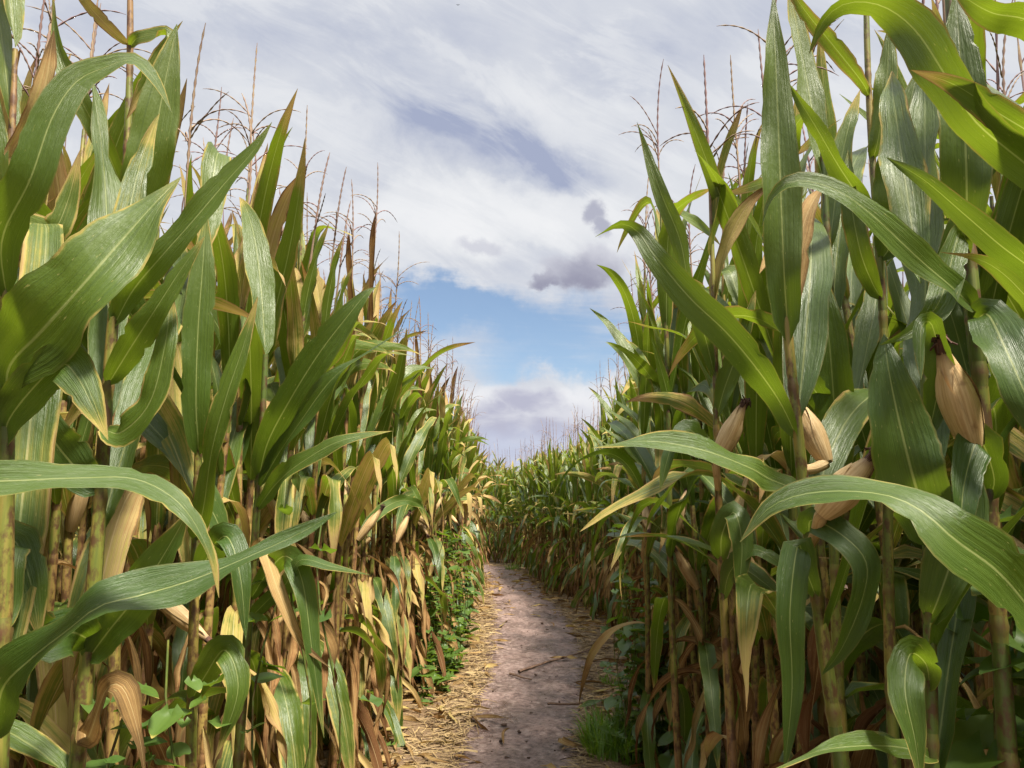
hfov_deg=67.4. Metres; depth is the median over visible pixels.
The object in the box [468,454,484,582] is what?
corn plant
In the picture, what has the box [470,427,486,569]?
corn plant
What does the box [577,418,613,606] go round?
corn plant
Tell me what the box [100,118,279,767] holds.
corn plant
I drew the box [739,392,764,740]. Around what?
corn plant
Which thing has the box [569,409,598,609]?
corn plant
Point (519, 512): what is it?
corn plant
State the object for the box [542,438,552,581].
corn plant
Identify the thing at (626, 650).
bindweed
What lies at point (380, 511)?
corn plant
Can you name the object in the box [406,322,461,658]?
corn plant
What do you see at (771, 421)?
corn plant
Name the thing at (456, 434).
corn plant
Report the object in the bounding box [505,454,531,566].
corn plant
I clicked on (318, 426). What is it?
corn plant
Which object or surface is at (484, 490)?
corn plant
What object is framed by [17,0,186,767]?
corn plant
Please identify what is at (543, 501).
corn plant
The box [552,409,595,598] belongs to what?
corn plant
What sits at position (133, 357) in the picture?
corn plant
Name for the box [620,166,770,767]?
corn plant
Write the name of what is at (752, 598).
corn plant
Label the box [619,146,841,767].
corn plant
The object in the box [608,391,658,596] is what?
corn plant
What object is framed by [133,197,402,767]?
corn plant
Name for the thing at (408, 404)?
corn plant
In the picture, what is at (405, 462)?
corn plant
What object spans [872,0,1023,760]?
corn plant
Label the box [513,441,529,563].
corn plant
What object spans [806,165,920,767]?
corn plant
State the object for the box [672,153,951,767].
corn plant
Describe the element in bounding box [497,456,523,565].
corn plant
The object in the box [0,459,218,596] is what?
corn plant
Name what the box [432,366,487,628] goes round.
corn plant
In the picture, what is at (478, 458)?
corn plant
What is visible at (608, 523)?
corn plant
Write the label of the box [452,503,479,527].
corn plant
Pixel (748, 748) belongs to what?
corn plant
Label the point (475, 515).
corn plant
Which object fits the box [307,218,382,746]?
corn plant
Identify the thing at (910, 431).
corn plant
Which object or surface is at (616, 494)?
corn plant
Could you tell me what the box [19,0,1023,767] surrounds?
maize field
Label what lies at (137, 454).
corn plant
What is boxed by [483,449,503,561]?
corn plant
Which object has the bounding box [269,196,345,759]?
corn plant
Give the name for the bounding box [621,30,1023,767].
corn plant
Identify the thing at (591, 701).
fallen leaf
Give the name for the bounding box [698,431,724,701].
corn plant
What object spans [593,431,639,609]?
corn plant
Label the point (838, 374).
corn plant
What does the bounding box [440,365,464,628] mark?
corn plant
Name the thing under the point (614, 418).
corn plant
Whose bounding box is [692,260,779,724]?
corn plant
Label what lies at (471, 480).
corn plant
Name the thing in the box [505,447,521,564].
corn plant
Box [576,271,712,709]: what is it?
corn plant
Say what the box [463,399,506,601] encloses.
corn plant
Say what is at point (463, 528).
corn plant
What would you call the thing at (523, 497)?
corn plant
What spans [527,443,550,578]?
corn plant
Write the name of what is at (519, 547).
corn plant
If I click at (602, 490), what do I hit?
corn plant
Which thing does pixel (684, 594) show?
corn plant
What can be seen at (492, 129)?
sky
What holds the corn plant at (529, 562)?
on the ground
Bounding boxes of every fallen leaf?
[550,655,576,658]
[577,697,636,707]
[592,687,614,691]
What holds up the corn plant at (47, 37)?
on the ground
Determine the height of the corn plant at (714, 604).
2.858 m
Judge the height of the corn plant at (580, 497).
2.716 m
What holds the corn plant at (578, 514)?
on the ground
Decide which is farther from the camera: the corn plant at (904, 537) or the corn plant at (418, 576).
the corn plant at (418, 576)
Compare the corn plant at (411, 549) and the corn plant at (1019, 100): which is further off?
the corn plant at (411, 549)
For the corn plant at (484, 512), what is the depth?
14.31 m
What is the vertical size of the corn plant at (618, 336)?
2.917 m
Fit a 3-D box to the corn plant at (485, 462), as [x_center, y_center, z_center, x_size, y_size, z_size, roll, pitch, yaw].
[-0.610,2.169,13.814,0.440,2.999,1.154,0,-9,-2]
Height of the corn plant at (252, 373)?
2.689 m
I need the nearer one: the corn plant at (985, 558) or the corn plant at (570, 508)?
the corn plant at (985, 558)
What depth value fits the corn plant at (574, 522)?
10.48 m
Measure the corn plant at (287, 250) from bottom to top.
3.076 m
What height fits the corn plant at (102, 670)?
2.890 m
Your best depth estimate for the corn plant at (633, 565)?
6.95 m
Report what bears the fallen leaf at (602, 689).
on the straw litter at (458, 718)
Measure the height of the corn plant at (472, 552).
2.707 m
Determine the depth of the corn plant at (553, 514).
11.32 m
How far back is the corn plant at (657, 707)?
2.98 m
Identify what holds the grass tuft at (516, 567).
on the path
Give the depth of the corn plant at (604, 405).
6.54 m
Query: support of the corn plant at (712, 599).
on the ground
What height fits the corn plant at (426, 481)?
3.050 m
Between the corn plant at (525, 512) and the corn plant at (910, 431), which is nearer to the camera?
the corn plant at (910, 431)
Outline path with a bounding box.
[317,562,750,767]
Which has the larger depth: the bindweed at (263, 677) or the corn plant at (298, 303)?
the corn plant at (298, 303)
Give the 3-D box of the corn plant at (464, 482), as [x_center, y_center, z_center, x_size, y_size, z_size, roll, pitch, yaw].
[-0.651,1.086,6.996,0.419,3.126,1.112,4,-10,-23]
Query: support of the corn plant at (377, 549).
on the ground
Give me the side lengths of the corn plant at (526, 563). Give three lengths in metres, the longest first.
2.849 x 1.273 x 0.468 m
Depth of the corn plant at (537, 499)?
13.50 m
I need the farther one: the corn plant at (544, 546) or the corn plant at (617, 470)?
the corn plant at (544, 546)
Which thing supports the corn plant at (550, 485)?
on the ground
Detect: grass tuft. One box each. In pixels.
[504,563,521,569]
[563,691,665,765]
[596,673,625,686]
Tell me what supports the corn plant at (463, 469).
on the ground
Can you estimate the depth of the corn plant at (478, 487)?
12.11 m
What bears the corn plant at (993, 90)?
on the ground
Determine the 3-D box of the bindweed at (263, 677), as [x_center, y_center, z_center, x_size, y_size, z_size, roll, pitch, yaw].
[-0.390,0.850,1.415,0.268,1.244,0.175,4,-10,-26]
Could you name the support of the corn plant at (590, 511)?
on the ground
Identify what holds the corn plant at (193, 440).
on the ground
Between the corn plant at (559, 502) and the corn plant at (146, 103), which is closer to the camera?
the corn plant at (146, 103)
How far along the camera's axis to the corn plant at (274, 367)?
3.66 m
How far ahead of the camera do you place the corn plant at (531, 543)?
13.44 m
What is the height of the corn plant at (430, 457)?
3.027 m
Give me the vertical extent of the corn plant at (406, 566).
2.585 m
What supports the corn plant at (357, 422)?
on the ground
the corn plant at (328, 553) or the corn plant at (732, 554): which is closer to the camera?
the corn plant at (732, 554)
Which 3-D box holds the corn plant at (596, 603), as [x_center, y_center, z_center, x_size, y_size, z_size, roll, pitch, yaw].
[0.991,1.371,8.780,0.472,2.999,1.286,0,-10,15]
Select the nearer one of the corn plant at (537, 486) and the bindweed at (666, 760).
the bindweed at (666, 760)
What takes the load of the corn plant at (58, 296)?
on the ground
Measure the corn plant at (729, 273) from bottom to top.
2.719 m
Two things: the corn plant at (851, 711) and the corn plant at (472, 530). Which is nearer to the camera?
the corn plant at (851, 711)
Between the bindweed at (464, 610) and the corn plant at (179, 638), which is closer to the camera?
the corn plant at (179, 638)
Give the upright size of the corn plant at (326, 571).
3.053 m
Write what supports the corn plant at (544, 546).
on the ground
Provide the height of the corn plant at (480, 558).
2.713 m
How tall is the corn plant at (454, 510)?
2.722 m
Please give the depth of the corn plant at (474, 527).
10.34 m
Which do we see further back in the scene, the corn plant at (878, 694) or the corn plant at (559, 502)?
the corn plant at (559, 502)
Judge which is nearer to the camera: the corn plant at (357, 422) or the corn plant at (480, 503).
the corn plant at (357, 422)
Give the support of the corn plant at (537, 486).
on the ground
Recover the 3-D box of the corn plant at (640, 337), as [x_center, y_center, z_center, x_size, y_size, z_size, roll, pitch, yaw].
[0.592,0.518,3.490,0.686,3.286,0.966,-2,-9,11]
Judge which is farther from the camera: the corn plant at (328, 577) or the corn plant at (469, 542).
the corn plant at (469, 542)
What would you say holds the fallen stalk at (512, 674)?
on the path
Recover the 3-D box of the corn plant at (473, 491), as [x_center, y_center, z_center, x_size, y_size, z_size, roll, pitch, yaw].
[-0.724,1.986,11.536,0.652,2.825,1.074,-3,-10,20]
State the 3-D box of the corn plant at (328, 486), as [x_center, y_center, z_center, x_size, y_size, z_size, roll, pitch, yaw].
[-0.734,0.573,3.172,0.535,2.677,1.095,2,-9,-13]
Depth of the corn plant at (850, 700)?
2.52 m
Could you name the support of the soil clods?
on the path
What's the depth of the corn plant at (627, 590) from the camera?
7.01 m
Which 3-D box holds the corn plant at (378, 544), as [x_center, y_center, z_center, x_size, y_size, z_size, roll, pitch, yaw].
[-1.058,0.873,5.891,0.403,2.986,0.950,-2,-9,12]
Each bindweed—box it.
[81,640,231,767]
[240,504,382,767]
[382,738,395,751]
[400,617,480,705]
[414,526,481,686]
[597,524,668,767]
[655,707,704,767]
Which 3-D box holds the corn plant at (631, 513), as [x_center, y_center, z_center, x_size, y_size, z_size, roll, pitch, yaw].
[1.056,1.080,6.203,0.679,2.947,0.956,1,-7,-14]
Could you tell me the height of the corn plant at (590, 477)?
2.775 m
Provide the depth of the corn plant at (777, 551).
3.04 m
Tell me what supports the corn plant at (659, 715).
on the ground
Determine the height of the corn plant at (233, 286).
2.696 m
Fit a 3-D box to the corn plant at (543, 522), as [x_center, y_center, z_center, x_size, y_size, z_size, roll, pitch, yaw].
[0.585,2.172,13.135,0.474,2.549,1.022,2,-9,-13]
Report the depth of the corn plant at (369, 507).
3.87 m
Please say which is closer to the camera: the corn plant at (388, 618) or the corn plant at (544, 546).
the corn plant at (388, 618)
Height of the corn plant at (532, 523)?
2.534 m
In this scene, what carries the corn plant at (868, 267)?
on the ground
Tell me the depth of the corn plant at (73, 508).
2.06 m
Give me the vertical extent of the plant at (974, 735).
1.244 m
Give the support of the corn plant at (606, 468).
on the ground
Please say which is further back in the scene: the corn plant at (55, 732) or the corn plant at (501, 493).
the corn plant at (501, 493)
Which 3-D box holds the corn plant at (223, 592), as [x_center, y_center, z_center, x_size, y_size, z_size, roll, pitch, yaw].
[-0.982,0.482,3.051,0.497,2.820,1.014,-5,-10,29]
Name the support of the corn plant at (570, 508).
on the ground
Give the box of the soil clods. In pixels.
[450,577,596,767]
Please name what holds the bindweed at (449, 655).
on the ground
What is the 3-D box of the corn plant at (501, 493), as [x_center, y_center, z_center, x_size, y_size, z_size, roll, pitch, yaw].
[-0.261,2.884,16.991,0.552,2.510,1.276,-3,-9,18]
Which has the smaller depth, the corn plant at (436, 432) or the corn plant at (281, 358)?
the corn plant at (281, 358)
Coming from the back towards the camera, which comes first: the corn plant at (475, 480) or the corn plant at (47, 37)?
the corn plant at (475, 480)
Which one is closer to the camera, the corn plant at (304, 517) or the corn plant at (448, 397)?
the corn plant at (304, 517)
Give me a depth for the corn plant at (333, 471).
4.93 m
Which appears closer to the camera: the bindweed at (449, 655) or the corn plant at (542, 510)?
the bindweed at (449, 655)
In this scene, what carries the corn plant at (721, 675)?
on the ground
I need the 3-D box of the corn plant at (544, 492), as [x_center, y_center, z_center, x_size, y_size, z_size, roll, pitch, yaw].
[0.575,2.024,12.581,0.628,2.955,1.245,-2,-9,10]
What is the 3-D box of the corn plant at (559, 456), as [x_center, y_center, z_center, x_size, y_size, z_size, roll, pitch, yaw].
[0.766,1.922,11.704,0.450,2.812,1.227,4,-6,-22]
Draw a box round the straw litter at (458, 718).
[358,564,663,767]
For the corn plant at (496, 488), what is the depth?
17.04 m
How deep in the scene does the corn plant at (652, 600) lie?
5.40 m
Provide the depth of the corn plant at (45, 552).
1.96 m
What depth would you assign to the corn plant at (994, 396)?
1.60 m
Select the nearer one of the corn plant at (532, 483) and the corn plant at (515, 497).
the corn plant at (532, 483)
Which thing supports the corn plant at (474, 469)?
on the ground
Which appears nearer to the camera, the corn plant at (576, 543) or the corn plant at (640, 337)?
the corn plant at (640, 337)
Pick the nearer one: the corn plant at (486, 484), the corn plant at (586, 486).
the corn plant at (586, 486)
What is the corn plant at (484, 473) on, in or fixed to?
on the ground
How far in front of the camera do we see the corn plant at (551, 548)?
11.09 m
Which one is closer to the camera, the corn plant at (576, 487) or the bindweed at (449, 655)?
the bindweed at (449, 655)
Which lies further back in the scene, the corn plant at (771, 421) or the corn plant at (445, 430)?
the corn plant at (445, 430)
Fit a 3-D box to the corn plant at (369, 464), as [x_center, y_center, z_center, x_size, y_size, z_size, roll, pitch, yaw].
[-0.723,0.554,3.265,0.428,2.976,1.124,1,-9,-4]
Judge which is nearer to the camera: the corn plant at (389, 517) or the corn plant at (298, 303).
the corn plant at (298, 303)
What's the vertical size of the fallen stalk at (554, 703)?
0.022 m
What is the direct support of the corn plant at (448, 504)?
on the ground
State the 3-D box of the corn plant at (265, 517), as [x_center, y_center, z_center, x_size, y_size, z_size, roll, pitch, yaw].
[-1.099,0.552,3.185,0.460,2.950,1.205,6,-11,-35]
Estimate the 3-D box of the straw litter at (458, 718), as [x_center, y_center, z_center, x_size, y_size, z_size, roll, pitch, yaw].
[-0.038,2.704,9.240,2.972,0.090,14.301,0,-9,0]
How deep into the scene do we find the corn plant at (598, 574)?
8.52 m
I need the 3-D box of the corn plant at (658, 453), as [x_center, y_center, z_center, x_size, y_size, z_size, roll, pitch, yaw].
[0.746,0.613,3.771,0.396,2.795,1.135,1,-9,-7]
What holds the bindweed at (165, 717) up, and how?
on the ground
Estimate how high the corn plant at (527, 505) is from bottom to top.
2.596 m
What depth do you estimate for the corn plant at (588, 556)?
8.84 m
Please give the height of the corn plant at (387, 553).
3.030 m
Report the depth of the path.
5.11 m
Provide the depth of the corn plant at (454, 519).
7.64 m
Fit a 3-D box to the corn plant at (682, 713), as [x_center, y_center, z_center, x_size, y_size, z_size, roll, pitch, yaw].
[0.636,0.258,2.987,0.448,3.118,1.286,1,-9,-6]
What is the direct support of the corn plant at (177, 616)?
on the ground
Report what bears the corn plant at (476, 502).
on the ground
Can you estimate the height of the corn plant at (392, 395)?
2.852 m
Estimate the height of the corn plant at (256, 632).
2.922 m
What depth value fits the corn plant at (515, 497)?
15.94 m
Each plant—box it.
[0,0,248,767]
[0,50,57,762]
[0,52,336,767]
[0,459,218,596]
[9,0,90,767]
[9,3,150,767]
[10,85,271,767]
[11,0,125,75]
[14,0,179,767]
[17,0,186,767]
[17,106,245,766]
[36,142,257,767]
[62,23,249,767]
[81,87,254,767]
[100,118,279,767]
[126,139,235,717]
[132,93,306,767]
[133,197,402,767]
[137,128,307,767]
[166,189,360,731]
[200,205,359,767]
[206,46,307,767]
[246,153,394,767]
[251,189,323,764]
[258,109,378,767]
[260,251,433,767]
[266,228,321,617]
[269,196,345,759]
[270,167,420,767]
[274,201,413,767]
[302,249,359,727]
[304,179,386,767]
[304,269,333,744]
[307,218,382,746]
[320,162,397,767]
[323,400,343,663]
[326,537,367,602]
[328,292,379,577]
[332,289,406,744]
[341,263,419,767]
[343,234,473,747]
[350,270,424,742]
[358,526,381,579]
[368,279,425,726]
[371,300,446,732]
[374,359,428,691]
[375,303,433,707]
[376,331,460,668]
[377,304,389,570]
[378,302,426,591]
[379,337,425,668]
[380,519,388,590]
[386,298,447,695]
[398,301,447,625]
[399,356,438,684]
[404,350,492,648]
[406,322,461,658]
[415,325,453,647]
[415,344,463,648]
[415,358,463,632]
[415,378,479,630]
[420,378,468,532]
[422,339,482,643]
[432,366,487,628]
[437,368,471,612]
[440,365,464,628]
[445,380,473,606]
[447,384,467,608]
[447,388,501,617]
[452,390,477,593]
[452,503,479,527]
[456,384,490,586]
[456,409,480,603]
[458,396,488,602]
[459,399,486,609]
[459,534,485,590]
[461,384,501,608]
[462,392,476,597]
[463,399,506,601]
[463,455,480,597]
[464,398,486,597]
[464,456,485,586]
[467,406,487,590]
[467,459,486,592]
[468,424,484,584]
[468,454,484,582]
[469,429,486,572]
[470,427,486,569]
[471,426,489,577]
[472,496,482,587]
[473,476,496,566]
[475,436,501,571]
[477,427,489,566]
[477,444,500,557]
[479,426,489,530]
[479,443,492,538]
[482,445,505,562]
[483,444,498,556]
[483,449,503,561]
[489,465,510,562]
[495,468,518,563]
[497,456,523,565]
[498,452,519,562]
[499,459,517,563]
[505,442,530,565]
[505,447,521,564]
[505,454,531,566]
[510,450,529,564]
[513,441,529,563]
[513,479,534,562]
[515,446,534,571]
[517,450,534,565]
[518,451,529,566]
[520,478,535,545]
[521,448,547,562]
[522,434,549,546]
[522,437,547,577]
[523,434,545,574]
[523,450,549,582]
[525,446,546,568]
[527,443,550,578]
[527,514,548,573]
[529,441,548,577]
[531,425,550,580]
[531,446,547,562]
[535,431,548,562]
[535,431,572,594]
[537,416,566,583]
[538,412,588,596]
[538,436,570,586]
[539,436,561,587]
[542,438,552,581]
[543,431,569,592]
[544,432,559,590]
[545,414,580,595]
[546,433,569,579]
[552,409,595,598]
[553,407,584,598]
[554,178,696,767]
[555,360,643,648]
[556,413,583,596]
[560,412,603,606]
[561,402,595,608]
[564,492,615,599]
[566,416,583,562]
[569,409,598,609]
[569,420,613,613]
[572,419,598,557]
[574,367,641,621]
[575,423,582,563]
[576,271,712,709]
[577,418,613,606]
[580,0,952,767]
[580,394,615,619]
[581,381,625,626]
[585,376,626,618]
[587,375,612,619]
[589,378,625,623]
[590,354,643,655]
[591,232,724,753]
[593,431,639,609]
[594,0,954,767]
[594,378,667,636]
[596,272,710,693]
[596,479,656,686]
[598,467,611,470]
[600,387,631,602]
[602,337,641,550]
[603,381,622,629]
[604,59,746,767]
[606,259,722,767]
[607,106,883,767]
[607,292,723,757]
[608,211,762,745]
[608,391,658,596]
[610,374,643,621]
[611,323,644,609]
[611,371,652,668]
[614,386,644,635]
[618,497,691,675]
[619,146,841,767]
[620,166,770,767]
[620,501,658,609]
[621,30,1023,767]
[621,509,642,630]
[624,244,742,767]
[625,55,813,767]
[637,55,796,767]
[637,492,699,720]
[637,517,695,716]
[638,524,721,706]
[651,344,740,767]
[668,0,1023,767]
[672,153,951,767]
[691,456,720,689]
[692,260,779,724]
[695,507,847,767]
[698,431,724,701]
[699,246,751,766]
[707,571,717,637]
[709,608,724,705]
[711,588,719,684]
[721,408,817,767]
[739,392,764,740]
[740,0,1023,632]
[762,0,1023,767]
[762,454,809,722]
[771,18,1023,767]
[771,127,947,767]
[777,71,1023,767]
[790,0,1020,767]
[792,341,952,760]
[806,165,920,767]
[867,0,987,767]
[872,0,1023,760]
[888,0,1023,565]
[910,0,1023,709]
[944,84,1023,495]
[945,505,1023,767]
[993,92,1023,531]
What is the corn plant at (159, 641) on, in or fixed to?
on the ground
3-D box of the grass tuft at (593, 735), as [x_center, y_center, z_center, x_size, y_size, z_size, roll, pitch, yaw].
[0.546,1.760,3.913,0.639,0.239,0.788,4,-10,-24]
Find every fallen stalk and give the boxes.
[509,672,531,679]
[518,649,589,672]
[547,699,601,704]
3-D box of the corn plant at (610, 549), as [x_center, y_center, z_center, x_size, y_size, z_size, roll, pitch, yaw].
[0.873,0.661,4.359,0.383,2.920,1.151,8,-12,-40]
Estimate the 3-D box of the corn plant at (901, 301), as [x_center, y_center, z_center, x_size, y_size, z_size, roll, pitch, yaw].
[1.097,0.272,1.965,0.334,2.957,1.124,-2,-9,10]
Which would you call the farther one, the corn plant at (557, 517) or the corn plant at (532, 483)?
the corn plant at (532, 483)
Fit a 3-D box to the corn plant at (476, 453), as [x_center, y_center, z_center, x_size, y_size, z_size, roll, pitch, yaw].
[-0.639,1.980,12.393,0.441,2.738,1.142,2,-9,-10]
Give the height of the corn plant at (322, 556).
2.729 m
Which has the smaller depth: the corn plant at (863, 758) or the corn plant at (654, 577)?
the corn plant at (863, 758)
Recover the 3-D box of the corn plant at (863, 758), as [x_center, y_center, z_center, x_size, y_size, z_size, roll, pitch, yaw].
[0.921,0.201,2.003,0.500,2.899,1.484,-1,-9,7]
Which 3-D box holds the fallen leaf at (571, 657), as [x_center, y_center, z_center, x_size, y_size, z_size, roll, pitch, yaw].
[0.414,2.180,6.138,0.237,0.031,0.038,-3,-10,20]
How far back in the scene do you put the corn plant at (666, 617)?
4.59 m
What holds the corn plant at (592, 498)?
on the ground
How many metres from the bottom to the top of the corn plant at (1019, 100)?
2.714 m
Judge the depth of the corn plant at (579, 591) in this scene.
9.47 m
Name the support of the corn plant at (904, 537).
on the ground
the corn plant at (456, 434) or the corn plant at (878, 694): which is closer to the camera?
the corn plant at (878, 694)
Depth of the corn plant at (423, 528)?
5.93 m
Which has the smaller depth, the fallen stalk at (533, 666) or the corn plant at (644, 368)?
the corn plant at (644, 368)
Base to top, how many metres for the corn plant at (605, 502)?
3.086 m
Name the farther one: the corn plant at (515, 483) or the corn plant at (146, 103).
the corn plant at (515, 483)
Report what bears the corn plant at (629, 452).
on the ground
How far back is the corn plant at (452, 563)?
6.75 m
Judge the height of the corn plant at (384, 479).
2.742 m
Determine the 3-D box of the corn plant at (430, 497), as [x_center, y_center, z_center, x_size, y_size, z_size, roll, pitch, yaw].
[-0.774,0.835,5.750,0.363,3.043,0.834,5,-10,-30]
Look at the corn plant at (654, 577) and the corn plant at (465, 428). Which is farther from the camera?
the corn plant at (465, 428)
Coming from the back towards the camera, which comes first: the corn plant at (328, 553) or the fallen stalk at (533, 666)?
the fallen stalk at (533, 666)
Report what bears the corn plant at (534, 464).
on the ground
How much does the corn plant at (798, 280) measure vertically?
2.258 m
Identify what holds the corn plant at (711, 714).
on the ground
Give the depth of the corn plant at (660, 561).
4.01 m
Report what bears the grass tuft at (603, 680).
on the path
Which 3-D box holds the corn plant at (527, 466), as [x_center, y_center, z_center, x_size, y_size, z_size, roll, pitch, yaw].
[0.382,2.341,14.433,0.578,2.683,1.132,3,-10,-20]
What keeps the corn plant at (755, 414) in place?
on the ground
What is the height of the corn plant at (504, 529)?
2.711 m
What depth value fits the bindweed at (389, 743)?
3.81 m
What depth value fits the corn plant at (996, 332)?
0.97 m
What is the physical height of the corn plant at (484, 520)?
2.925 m
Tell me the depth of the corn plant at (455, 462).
7.45 m
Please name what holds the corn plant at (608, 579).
on the ground
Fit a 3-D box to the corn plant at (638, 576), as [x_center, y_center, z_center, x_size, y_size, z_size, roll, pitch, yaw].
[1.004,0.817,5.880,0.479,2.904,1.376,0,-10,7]
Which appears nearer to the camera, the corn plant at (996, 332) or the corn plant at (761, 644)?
the corn plant at (996, 332)
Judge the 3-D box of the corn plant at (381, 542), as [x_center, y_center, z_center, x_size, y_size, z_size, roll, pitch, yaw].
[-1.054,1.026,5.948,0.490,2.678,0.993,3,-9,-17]
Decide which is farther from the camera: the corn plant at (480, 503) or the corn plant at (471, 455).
the corn plant at (480, 503)
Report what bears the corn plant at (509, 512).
on the ground
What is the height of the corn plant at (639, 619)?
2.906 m
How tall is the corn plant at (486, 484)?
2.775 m
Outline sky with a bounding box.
[10,0,1023,476]
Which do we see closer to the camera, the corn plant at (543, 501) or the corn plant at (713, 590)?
the corn plant at (713, 590)
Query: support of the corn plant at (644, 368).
on the ground
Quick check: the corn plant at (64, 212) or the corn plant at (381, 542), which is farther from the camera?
the corn plant at (381, 542)
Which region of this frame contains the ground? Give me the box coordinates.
[487,552,847,755]
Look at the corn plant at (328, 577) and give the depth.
4.53 m

